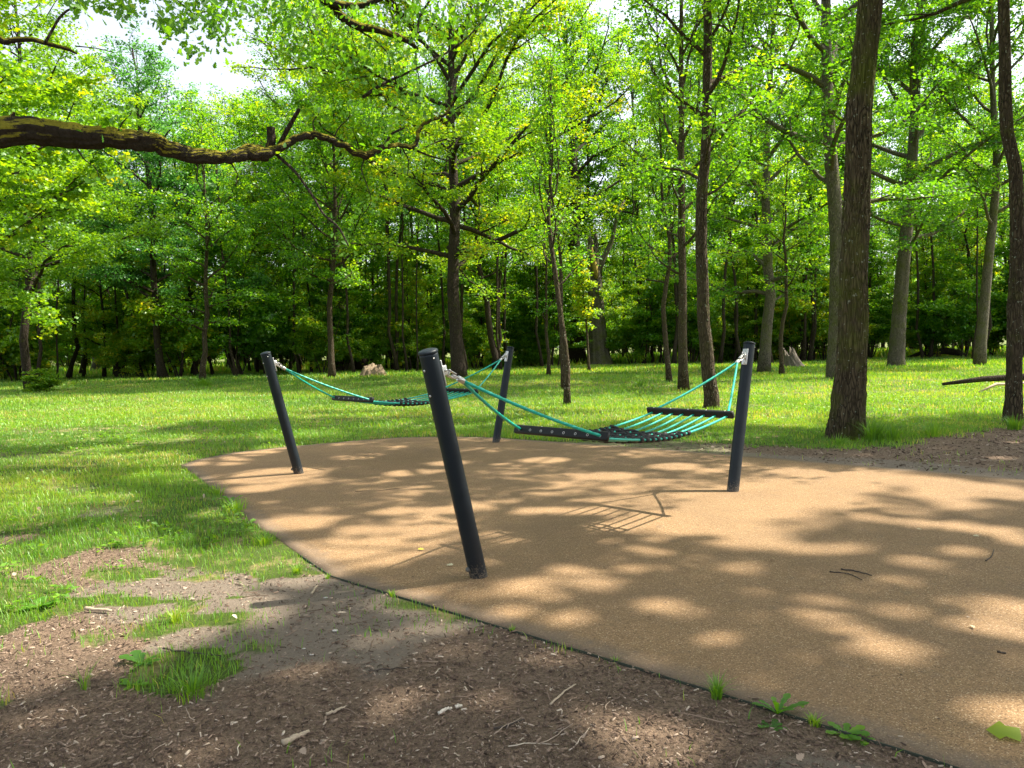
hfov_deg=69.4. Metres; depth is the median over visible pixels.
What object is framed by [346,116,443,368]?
woodland tree
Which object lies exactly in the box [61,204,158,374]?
woodland tree
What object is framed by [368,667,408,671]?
stick
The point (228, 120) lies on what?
woodland tree
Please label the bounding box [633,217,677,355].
woodland tree
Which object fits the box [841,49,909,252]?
woodland tree
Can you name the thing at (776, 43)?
tree
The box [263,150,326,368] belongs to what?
woodland tree
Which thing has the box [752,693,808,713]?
dandelion
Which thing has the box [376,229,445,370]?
woodland tree
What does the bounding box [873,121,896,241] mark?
woodland tree
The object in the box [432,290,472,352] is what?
shrub
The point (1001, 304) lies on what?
woodland tree
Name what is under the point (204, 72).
sky
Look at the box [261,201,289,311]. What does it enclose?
woodland tree
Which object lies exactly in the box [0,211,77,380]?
tree
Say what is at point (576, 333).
woodland tree
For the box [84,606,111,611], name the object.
stick
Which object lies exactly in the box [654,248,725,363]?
shrub
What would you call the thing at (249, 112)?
woodland tree
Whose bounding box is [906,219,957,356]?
woodland tree
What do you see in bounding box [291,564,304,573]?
grass tuft
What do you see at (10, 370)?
shrub
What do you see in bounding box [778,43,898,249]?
woodland tree
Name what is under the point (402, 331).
woodland tree
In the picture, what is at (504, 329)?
woodland tree
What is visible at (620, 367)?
grass
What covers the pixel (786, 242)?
woodland tree
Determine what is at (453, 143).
oak tree
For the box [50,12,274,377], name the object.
maple tree
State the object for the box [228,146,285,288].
woodland tree
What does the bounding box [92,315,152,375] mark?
shrub
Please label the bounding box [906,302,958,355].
shrub
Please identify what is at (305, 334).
shrub
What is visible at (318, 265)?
woodland tree
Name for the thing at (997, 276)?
woodland tree
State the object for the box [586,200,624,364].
broken oak
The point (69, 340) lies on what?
woodland tree
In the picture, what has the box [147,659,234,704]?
grass tuft
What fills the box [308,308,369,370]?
shrub
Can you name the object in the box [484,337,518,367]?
shrub
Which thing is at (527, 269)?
woodland tree
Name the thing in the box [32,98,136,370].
woodland tree
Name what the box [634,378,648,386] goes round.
grass tuft
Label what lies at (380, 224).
woodland tree
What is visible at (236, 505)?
grass tuft
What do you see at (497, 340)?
woodland tree
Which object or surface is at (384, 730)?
twig litter
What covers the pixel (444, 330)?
woodland tree
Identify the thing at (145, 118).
woodland tree
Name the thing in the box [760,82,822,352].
woodland tree
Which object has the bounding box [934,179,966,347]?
woodland tree
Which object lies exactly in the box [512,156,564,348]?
woodland tree
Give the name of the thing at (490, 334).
tree
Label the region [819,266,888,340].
woodland tree
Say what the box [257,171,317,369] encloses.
woodland tree
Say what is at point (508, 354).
hammock post
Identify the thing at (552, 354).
woodland tree
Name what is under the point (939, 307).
shrub
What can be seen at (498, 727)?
stick
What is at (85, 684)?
grass tuft
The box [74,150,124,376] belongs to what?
woodland tree
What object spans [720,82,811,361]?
woodland tree
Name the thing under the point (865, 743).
weed
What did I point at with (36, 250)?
woodland tree
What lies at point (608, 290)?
woodland tree
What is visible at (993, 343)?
shrub
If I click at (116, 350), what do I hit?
shrub
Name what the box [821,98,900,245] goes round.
woodland tree
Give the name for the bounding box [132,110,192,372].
woodland tree
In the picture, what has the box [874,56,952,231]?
woodland tree
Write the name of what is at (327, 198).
woodland tree
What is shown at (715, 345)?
shrub
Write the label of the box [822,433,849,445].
grass tuft
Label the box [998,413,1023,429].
grass tuft
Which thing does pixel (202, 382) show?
grass tuft
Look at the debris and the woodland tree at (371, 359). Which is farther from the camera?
the woodland tree at (371, 359)
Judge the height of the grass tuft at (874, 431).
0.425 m
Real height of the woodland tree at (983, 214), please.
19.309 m
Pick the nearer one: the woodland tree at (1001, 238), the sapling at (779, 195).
the sapling at (779, 195)
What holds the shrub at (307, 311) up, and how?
on the ground at (278, 627)
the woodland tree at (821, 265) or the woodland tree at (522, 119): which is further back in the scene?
the woodland tree at (522, 119)
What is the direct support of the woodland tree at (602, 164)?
on the ground at (278, 627)
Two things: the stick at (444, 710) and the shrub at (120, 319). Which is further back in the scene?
the shrub at (120, 319)
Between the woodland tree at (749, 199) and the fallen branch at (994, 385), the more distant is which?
the woodland tree at (749, 199)
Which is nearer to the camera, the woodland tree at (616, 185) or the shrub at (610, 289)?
the woodland tree at (616, 185)
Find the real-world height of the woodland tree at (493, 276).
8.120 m
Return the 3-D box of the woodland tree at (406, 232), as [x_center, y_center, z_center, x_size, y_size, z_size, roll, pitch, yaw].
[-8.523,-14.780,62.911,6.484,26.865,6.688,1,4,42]
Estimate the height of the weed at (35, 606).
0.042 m
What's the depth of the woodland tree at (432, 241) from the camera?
59.30 m
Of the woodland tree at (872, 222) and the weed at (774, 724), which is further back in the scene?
the woodland tree at (872, 222)
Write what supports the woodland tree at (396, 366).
on the ground at (278, 627)
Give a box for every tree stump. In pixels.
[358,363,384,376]
[783,346,804,366]
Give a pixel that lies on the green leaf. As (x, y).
(999, 729)
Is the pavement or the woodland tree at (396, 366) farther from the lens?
the woodland tree at (396, 366)
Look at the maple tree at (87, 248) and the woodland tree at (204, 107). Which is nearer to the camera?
the maple tree at (87, 248)
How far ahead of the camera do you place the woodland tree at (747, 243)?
54.10 m
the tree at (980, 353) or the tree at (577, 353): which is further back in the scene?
the tree at (577, 353)
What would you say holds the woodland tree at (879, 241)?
on the ground at (278, 627)
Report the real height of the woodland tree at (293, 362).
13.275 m
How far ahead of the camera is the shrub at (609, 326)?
56.91 m
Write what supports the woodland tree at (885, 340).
on the ground at (278, 627)
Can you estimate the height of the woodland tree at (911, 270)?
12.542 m
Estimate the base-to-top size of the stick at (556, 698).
0.016 m
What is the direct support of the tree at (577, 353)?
on the ground at (278, 627)
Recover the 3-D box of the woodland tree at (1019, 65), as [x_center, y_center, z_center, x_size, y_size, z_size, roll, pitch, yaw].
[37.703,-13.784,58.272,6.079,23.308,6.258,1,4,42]
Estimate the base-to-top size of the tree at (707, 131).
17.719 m
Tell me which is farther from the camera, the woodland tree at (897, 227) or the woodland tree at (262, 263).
the woodland tree at (897, 227)
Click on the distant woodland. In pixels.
(222, 356)
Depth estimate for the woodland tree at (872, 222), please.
54.92 m
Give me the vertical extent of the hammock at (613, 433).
0.675 m
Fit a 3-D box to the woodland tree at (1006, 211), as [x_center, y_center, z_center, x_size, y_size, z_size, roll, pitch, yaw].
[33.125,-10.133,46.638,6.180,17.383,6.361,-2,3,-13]
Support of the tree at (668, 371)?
on the ground at (278, 627)
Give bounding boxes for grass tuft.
[50,651,109,690]
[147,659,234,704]
[156,602,196,625]
[188,376,215,386]
[203,483,225,496]
[221,495,249,513]
[246,527,282,546]
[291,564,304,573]
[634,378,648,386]
[695,669,740,699]
[805,709,825,727]
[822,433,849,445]
[850,414,894,442]
[872,420,915,440]
[911,419,955,436]
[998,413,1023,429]
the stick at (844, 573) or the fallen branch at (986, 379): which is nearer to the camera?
the stick at (844, 573)
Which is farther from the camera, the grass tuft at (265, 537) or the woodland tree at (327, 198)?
the woodland tree at (327, 198)
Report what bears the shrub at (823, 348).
on the ground at (278, 627)
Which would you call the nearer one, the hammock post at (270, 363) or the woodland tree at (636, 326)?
the hammock post at (270, 363)
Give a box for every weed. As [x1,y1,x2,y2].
[16,596,58,610]
[119,650,159,666]
[120,678,148,689]
[222,495,242,503]
[757,719,787,730]
[825,721,869,739]
[846,734,874,745]
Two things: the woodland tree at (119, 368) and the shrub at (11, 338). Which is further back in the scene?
the woodland tree at (119, 368)
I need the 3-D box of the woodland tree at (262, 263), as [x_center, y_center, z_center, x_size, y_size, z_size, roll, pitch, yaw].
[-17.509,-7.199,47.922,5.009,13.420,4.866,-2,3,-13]
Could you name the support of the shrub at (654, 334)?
on the ground at (278, 627)
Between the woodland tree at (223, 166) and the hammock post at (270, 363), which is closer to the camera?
the hammock post at (270, 363)
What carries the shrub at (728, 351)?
on the ground at (278, 627)
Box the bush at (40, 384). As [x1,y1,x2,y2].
[16,368,67,391]
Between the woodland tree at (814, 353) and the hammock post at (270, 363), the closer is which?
the hammock post at (270, 363)
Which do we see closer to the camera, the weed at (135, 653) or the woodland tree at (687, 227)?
the weed at (135, 653)
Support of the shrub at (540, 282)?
on the ground at (278, 627)
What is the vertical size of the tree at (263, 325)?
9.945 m
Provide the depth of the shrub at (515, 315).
55.24 m
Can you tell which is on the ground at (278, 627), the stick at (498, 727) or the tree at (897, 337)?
the tree at (897, 337)
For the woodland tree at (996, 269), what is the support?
on the ground at (278, 627)
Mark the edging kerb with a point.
(725, 695)
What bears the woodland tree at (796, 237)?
on the ground at (278, 627)
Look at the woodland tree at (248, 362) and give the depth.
52.67 m
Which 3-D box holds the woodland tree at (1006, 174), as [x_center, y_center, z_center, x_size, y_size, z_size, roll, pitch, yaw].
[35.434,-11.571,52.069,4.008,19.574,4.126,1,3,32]
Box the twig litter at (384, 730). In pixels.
[0,428,990,767]
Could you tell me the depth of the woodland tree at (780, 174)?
66.52 m
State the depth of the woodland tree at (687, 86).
48.11 m
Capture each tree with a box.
[0,0,151,338]
[0,0,189,388]
[0,0,555,284]
[0,109,71,286]
[1,145,68,289]
[4,81,103,377]
[7,110,125,378]
[12,278,77,356]
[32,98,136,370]
[34,165,85,377]
[43,269,115,374]
[47,173,138,376]
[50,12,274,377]
[52,151,84,374]
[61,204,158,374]
[61,208,141,373]
[62,150,109,377]
[72,183,175,377]
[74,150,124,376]
[77,149,134,377]
[83,249,197,375]
[106,88,175,308]
[111,161,135,374]
[112,109,182,287]
[126,72,223,375]
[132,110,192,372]
[141,102,271,379]
[144,82,234,366]
[145,160,211,372]
[150,238,227,373]
[160,261,228,365]
[163,82,279,369]
[166,91,227,374]
[166,132,270,374]
[171,100,256,375]
[181,85,314,369]
[201,165,310,299]
[208,169,270,373]
[211,214,283,370]
[216,162,286,372]
[218,85,326,363]
[220,0,656,377]
[222,0,407,370]
[222,164,272,364]
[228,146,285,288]
[232,95,315,364]
[237,50,401,377]
[249,136,338,372]
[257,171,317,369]
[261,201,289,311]
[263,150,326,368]
[265,220,322,365]
[268,118,328,371]
[273,182,327,368]
[279,1,409,369]
[288,215,372,342]
[290,3,367,251]
[291,240,390,351]
[293,86,352,333]
[295,62,372,372]
[308,7,412,302]
[328,221,412,365]
[339,111,409,361]
[344,37,397,361]
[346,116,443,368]
[347,8,434,370]
[366,31,445,369]
[370,78,398,368]
[370,244,446,345]
[373,51,436,370]
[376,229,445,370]
[380,129,438,305]
[387,52,447,324]
[389,131,460,340]
[392,13,494,369]
[394,242,448,342]
[399,31,465,365]
[399,63,437,370]
[400,134,425,320]
[411,215,483,336]
[412,59,518,359]
[414,58,502,265]
[419,75,533,369]
[424,56,514,368]
[433,242,524,367]
[460,79,559,369]
[461,103,551,349]
[463,16,529,274]
[465,55,534,369]
[470,260,529,361]
[482,59,530,352]
[484,65,516,313]
[490,0,666,363]
[501,149,567,307]
[501,230,549,329]
[505,43,577,366]
[508,184,588,356]
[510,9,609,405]
[510,71,546,283]
[510,71,597,388]
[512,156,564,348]
[519,37,622,351]
[525,267,592,366]
[527,100,575,364]
[552,0,644,249]
[552,89,620,308]
[556,267,611,346]
[561,136,590,253]
[568,0,700,307]
[584,216,635,338]
[590,0,775,390]
[596,118,663,363]
[600,121,651,356]
[603,129,674,353]
[612,0,803,408]
[615,23,713,363]
[617,35,712,381]
[617,137,656,351]
[617,254,698,362]
[618,69,714,353]
[628,111,668,363]
[629,0,888,371]
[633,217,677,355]
[634,252,674,362]
[647,13,744,362]
[648,0,996,378]
[653,126,709,345]
[657,22,757,350]
[665,222,712,311]
[673,21,740,210]
[673,123,711,356]
[676,34,790,354]
[685,89,774,362]
[689,63,789,362]
[707,159,749,321]
[708,78,807,362]
[709,247,780,361]
[712,224,778,329]
[719,227,764,336]
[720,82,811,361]
[720,123,809,310]
[737,160,761,248]
[741,171,810,358]
[747,77,804,295]
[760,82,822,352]
[770,0,882,350]
[770,48,833,360]
[770,94,844,359]
[771,0,1023,365]
[774,232,829,356]
[777,49,845,360]
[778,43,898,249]
[783,61,844,360]
[791,214,828,295]
[794,151,829,360]
[796,153,880,252]
[803,89,876,226]
[818,0,1023,423]
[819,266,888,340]
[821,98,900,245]
[824,0,882,440]
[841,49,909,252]
[867,148,898,357]
[868,225,894,357]
[870,269,891,343]
[871,116,886,228]
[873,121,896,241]
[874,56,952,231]
[874,83,951,358]
[879,27,954,350]
[879,169,926,270]
[881,0,1023,365]
[881,49,956,349]
[884,82,971,357]
[884,211,939,351]
[887,116,965,300]
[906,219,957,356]
[907,111,1017,346]
[908,247,962,356]
[917,138,1008,339]
[921,20,1020,351]
[924,122,1006,345]
[931,91,986,347]
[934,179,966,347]
[941,157,1002,354]
[946,69,1023,340]
[952,17,1005,358]
[955,141,1023,265]
[957,63,1023,350]
[973,86,1023,343]
[982,85,1023,236]
[991,191,1009,290]
[991,262,1007,336]
[995,235,1009,321]
[1003,112,1023,355]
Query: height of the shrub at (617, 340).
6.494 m
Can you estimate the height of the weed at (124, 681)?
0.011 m
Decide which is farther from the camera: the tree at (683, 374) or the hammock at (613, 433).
the tree at (683, 374)
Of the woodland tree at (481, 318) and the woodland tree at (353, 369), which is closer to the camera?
the woodland tree at (353, 369)
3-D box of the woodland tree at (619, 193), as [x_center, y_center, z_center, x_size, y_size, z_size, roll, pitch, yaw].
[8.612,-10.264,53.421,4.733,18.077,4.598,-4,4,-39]
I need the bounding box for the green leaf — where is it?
[986,721,1021,741]
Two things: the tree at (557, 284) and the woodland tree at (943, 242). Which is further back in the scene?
the woodland tree at (943, 242)
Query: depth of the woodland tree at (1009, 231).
48.87 m
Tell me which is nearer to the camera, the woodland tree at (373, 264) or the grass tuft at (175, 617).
the grass tuft at (175, 617)
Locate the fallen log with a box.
[907,347,967,357]
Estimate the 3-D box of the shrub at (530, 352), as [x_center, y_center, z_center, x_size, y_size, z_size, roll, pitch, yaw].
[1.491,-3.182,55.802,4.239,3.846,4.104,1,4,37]
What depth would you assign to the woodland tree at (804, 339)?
51.17 m
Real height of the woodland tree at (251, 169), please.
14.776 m
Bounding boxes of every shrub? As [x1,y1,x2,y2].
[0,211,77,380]
[0,270,50,375]
[0,310,62,375]
[0,354,21,379]
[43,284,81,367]
[50,330,77,366]
[52,300,91,365]
[78,307,152,377]
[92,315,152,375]
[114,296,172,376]
[116,259,233,376]
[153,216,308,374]
[184,347,218,360]
[189,286,220,363]
[220,265,305,373]
[235,315,252,362]
[260,301,305,370]
[277,286,362,372]
[284,272,320,362]
[303,261,394,371]
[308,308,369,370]
[336,301,407,367]
[371,277,442,368]
[399,349,420,368]
[410,331,449,369]
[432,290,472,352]
[433,290,510,368]
[434,265,521,365]
[438,349,449,355]
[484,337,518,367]
[487,267,532,356]
[493,262,550,364]
[508,228,585,359]
[508,316,557,365]
[574,290,637,352]
[592,278,673,363]
[603,283,633,353]
[619,247,696,363]
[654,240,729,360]
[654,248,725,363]
[688,295,730,352]
[688,345,716,356]
[713,311,758,360]
[725,285,803,359]
[745,262,829,359]
[758,317,800,358]
[775,275,828,360]
[818,288,873,334]
[868,253,896,357]
[906,272,972,357]
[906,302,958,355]
[912,241,1008,356]
[953,267,1007,355]
[968,222,1009,327]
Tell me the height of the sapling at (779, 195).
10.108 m
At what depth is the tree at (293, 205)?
38.13 m
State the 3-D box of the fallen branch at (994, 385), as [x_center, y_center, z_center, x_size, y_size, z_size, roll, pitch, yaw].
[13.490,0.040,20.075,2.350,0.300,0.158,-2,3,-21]
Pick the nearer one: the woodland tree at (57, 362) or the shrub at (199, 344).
the woodland tree at (57, 362)
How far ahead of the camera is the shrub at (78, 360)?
74.14 m
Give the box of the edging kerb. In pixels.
[299,554,959,767]
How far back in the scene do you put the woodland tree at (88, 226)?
45.77 m
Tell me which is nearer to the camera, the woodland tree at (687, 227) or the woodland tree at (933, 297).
the woodland tree at (933, 297)
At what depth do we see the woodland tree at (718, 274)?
67.34 m
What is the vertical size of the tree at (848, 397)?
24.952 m
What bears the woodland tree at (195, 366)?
on the ground at (278, 627)
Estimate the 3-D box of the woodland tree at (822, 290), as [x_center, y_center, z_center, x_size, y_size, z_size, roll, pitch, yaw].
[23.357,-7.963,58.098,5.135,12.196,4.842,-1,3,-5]
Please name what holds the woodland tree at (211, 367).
on the ground at (278, 627)
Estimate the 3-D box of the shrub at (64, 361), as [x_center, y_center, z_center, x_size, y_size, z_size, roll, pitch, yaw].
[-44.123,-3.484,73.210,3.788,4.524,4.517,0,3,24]
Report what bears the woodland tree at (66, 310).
on the ground at (278, 627)
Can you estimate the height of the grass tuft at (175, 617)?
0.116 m
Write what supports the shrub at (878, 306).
on the ground at (278, 627)
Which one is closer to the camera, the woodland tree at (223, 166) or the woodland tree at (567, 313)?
the woodland tree at (223, 166)
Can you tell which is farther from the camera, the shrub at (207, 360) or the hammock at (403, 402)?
the shrub at (207, 360)
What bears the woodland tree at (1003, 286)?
on the ground at (278, 627)
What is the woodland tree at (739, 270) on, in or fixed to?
on the ground at (278, 627)
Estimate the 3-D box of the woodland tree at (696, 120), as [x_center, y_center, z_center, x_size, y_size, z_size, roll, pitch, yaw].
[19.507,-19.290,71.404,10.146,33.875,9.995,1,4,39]
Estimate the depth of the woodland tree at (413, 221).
59.57 m
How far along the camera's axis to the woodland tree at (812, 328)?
51.86 m
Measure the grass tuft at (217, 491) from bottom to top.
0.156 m
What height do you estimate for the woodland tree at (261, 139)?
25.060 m
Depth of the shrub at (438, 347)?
51.69 m
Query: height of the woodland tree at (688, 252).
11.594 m
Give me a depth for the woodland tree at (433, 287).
56.76 m
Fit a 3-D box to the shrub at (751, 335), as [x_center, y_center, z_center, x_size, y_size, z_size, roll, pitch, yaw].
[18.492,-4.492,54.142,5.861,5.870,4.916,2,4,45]
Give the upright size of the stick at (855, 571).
0.014 m
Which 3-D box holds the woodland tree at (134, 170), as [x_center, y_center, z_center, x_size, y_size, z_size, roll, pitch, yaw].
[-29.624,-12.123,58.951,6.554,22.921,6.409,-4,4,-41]
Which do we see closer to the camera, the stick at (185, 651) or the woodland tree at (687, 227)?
the stick at (185, 651)
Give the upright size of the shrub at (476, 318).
8.109 m
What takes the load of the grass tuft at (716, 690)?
on the ground at (278, 627)
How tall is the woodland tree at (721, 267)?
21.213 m
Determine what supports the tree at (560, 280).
on the ground at (278, 627)
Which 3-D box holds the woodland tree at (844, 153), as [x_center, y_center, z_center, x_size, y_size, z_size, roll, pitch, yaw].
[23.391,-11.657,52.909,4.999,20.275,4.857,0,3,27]
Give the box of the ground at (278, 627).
[0,339,1023,767]
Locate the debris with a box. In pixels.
[243,465,1022,732]
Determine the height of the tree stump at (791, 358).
1.297 m
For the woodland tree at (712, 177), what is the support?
on the ground at (278, 627)
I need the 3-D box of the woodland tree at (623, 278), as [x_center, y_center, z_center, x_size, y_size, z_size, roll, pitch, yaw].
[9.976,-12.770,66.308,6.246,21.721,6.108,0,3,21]
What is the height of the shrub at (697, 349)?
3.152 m
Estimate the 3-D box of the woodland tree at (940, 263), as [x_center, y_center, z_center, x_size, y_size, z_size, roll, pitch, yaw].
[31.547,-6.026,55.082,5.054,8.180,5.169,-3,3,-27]
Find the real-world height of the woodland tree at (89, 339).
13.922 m
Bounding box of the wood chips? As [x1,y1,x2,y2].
[0,427,1023,767]
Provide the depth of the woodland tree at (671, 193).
51.06 m
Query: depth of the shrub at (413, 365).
52.20 m
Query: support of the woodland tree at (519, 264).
on the ground at (278, 627)
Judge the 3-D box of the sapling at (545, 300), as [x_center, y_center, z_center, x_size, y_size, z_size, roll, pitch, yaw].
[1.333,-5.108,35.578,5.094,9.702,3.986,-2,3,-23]
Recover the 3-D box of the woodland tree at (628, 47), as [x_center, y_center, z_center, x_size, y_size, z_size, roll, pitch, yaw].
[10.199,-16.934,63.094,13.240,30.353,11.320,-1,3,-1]
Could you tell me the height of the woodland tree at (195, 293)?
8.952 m
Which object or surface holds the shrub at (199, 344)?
on the ground at (278, 627)
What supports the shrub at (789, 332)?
on the ground at (278, 627)
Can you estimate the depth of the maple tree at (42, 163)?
23.99 m
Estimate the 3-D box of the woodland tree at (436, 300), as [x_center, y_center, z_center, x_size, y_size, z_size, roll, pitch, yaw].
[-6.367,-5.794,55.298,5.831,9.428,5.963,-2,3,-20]
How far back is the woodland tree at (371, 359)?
50.26 m
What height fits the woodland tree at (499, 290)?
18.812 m
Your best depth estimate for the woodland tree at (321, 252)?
45.08 m
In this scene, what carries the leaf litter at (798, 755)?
on the ground at (278, 627)
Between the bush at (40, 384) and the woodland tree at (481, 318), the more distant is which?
the woodland tree at (481, 318)
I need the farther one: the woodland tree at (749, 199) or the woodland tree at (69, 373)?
the woodland tree at (749, 199)
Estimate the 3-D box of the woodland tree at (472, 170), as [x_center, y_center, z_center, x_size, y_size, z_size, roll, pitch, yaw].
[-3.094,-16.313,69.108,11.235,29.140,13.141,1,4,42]
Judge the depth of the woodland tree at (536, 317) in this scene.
50.28 m
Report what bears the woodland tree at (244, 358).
on the ground at (278, 627)
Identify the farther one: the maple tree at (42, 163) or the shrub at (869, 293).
the shrub at (869, 293)
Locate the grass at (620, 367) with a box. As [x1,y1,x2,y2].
[0,343,1023,767]
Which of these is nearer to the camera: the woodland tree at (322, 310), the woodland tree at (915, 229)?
the woodland tree at (322, 310)
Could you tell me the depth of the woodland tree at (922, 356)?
52.03 m
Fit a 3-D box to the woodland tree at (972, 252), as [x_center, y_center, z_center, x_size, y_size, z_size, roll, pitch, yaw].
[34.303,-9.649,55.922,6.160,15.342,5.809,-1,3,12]
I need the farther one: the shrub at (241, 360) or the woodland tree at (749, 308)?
the shrub at (241, 360)
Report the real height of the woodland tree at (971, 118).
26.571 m
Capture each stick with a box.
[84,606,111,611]
[162,647,220,655]
[281,729,309,745]
[326,705,347,715]
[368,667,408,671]
[437,706,451,714]
[494,718,523,729]
[549,684,575,705]
[829,571,861,579]
[841,568,871,575]
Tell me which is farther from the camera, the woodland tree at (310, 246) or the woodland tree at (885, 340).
the woodland tree at (885, 340)
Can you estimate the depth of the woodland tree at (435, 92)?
45.30 m
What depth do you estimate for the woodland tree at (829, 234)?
51.00 m
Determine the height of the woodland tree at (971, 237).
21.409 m
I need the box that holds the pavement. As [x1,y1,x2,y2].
[181,437,1023,767]
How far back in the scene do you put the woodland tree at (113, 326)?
46.32 m
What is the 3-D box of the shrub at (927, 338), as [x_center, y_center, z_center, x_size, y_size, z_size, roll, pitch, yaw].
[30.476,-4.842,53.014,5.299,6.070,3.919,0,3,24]
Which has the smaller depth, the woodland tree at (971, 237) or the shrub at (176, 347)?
the shrub at (176, 347)
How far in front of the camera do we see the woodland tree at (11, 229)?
51.34 m
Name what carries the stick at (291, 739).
on the wood chips
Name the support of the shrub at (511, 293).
on the ground at (278, 627)
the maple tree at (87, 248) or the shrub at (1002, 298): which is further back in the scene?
the shrub at (1002, 298)
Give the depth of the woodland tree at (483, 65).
62.53 m
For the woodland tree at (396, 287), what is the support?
on the ground at (278, 627)
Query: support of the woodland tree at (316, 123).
on the ground at (278, 627)
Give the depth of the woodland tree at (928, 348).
59.82 m
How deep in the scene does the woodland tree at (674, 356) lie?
50.50 m
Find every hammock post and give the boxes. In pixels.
[260,351,303,473]
[418,348,487,578]
[492,346,513,442]
[727,341,755,491]
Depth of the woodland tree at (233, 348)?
45.65 m
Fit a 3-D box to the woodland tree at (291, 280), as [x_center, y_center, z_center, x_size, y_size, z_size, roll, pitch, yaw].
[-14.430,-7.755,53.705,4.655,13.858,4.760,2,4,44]
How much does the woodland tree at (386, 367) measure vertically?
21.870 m
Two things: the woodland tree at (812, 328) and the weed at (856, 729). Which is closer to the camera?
the weed at (856, 729)
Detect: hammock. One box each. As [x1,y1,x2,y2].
[277,355,504,406]
[446,353,743,443]
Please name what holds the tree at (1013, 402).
on the ground at (278, 627)
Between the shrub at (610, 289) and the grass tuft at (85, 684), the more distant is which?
the shrub at (610, 289)
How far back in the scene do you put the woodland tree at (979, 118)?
48.06 m
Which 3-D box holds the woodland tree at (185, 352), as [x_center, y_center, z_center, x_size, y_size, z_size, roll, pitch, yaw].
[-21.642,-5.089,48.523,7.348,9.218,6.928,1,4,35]
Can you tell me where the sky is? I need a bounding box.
[0,0,1023,347]
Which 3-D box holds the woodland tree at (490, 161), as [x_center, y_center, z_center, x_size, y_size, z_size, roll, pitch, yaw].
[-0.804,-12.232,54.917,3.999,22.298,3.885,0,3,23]
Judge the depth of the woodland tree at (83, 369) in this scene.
47.20 m
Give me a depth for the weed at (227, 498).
7.27 m
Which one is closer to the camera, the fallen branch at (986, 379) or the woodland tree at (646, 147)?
the fallen branch at (986, 379)
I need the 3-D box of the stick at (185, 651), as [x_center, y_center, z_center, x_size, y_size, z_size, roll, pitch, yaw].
[-1.582,1.329,3.660,0.354,0.020,0.016,0,3,16]
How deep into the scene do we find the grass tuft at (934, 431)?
11.19 m
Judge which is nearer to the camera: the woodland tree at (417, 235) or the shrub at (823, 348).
the woodland tree at (417, 235)
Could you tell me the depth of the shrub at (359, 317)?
47.93 m
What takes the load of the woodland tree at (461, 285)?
on the ground at (278, 627)
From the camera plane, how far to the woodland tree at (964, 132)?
57.42 m
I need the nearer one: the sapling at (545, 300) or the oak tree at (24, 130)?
the oak tree at (24, 130)
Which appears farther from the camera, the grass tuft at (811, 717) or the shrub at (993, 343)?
the shrub at (993, 343)
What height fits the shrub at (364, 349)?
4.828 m
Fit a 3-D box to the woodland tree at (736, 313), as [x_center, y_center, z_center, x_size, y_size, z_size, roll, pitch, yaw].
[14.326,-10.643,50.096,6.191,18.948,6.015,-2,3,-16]
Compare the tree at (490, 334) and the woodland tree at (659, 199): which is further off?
the woodland tree at (659, 199)
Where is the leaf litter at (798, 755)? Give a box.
[0,385,1023,767]
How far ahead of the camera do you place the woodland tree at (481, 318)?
53.75 m
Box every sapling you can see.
[496,176,594,375]
[567,255,603,369]
[736,140,828,374]
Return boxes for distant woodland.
[2,96,1023,366]
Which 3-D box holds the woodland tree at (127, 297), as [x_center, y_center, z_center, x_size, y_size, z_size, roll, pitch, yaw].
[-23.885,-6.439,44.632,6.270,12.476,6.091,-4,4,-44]
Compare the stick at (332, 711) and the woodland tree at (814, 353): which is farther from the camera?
the woodland tree at (814, 353)
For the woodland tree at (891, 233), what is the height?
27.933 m
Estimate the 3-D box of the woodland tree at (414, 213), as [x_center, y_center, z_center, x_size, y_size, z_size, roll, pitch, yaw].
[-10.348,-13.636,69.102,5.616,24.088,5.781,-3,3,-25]
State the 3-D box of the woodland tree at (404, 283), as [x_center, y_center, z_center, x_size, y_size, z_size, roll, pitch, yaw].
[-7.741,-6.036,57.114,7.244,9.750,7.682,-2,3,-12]
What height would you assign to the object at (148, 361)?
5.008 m
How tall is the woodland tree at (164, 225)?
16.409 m
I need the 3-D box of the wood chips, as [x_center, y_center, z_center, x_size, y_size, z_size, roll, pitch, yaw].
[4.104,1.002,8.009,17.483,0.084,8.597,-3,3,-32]
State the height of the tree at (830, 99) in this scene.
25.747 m
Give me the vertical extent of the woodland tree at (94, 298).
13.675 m
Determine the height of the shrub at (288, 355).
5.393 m
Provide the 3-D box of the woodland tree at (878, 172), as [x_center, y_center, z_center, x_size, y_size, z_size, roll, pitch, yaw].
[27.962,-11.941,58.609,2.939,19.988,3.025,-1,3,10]
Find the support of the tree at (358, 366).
on the ground at (278, 627)
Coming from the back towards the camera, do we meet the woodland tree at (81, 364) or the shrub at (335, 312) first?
the woodland tree at (81, 364)
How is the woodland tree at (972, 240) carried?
on the ground at (278, 627)
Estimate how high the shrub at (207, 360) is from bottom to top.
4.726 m
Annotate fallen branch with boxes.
[942,374,1023,384]
[979,382,1023,392]
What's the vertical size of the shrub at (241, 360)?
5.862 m
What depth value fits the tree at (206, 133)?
37.58 m
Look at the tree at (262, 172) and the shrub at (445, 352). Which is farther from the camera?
the shrub at (445, 352)
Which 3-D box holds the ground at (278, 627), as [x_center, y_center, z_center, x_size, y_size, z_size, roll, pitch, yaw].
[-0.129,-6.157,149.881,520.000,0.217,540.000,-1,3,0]

